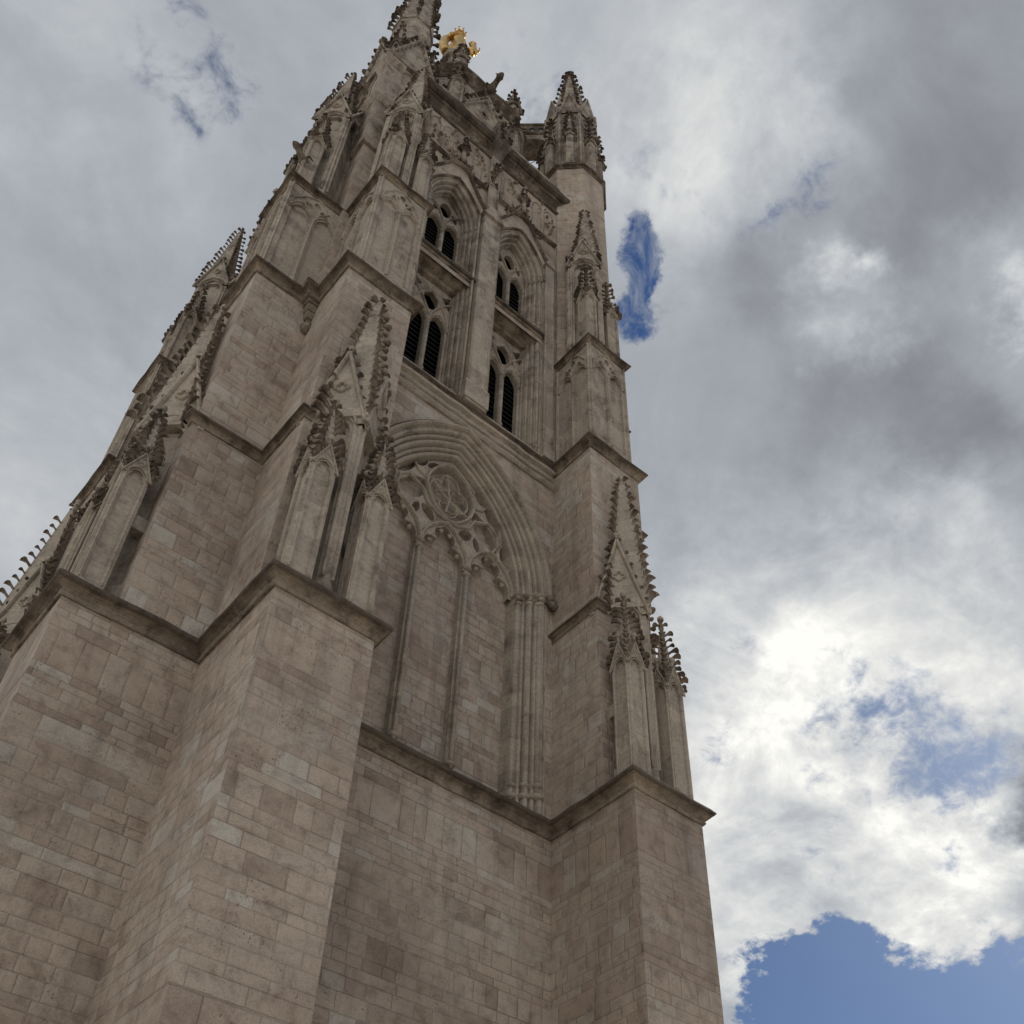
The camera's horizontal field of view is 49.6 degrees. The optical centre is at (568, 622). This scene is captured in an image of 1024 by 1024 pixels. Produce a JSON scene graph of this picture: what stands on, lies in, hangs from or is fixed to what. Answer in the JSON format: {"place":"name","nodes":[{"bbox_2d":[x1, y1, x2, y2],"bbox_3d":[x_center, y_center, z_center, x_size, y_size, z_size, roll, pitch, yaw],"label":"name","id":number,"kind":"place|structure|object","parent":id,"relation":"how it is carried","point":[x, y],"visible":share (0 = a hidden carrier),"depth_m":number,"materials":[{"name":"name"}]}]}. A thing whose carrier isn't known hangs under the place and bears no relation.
{"place":"outdoors","nodes":[
{"label":"outdoors","id":0,"kind":"place"},
{"bbox_2d":[0,0,1023,1023],"label":"sky","id":1,"kind":"structure","parent":0,"point":[814,213],"materials":[{"name":"grey"}]},
{"label":"ground","id":2,"kind":"structure","parent":0,"visible":0},
{"bbox_2d":[0,0,723,1023],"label":"bell tower","id":3,"kind":"structure","parent":2,"relation":"on","point":[340,682],"depth_m":19.86,"materials":[{"name":"stone"}]},
{"bbox_2d":[403,237,475,394],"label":"belfry window","id":4,"kind":"structure","parent":3,"relation":"in","point":[436,318],"depth_m":30.68,"materials":[{"name":"stone"}]},
{"bbox_2d":[423,136,494,275],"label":"belfry window","id":5,"kind":"structure","parent":3,"relation":"in","point":[458,230],"depth_m":35.07,"materials":[{"name":"stone"}]},
{"bbox_2d":[439,26,479,56],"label":"golden statue","id":6,"kind":"object","parent":3,"relation":"on","point":[455,38],"visible":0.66,"depth_m":57.68,"materials":[{"name":"gold metal"}]},
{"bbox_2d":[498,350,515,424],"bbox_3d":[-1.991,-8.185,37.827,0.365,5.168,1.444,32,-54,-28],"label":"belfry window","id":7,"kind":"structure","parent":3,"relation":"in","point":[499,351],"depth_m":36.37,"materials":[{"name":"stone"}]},
{"bbox_2d":[486,295,543,451],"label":"belfry window","id":8,"kind":"structure","parent":3,"relation":"in","point":[521,373],"depth_m":31.88,"materials":[{"name":"stone"}]},
{"bbox_2d":[494,186,556,329],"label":"belfry window","id":9,"kind":"structure","parent":3,"relation":"in","point":[524,277],"depth_m":36.39,"materials":[{"name":"stone"}]}
]}

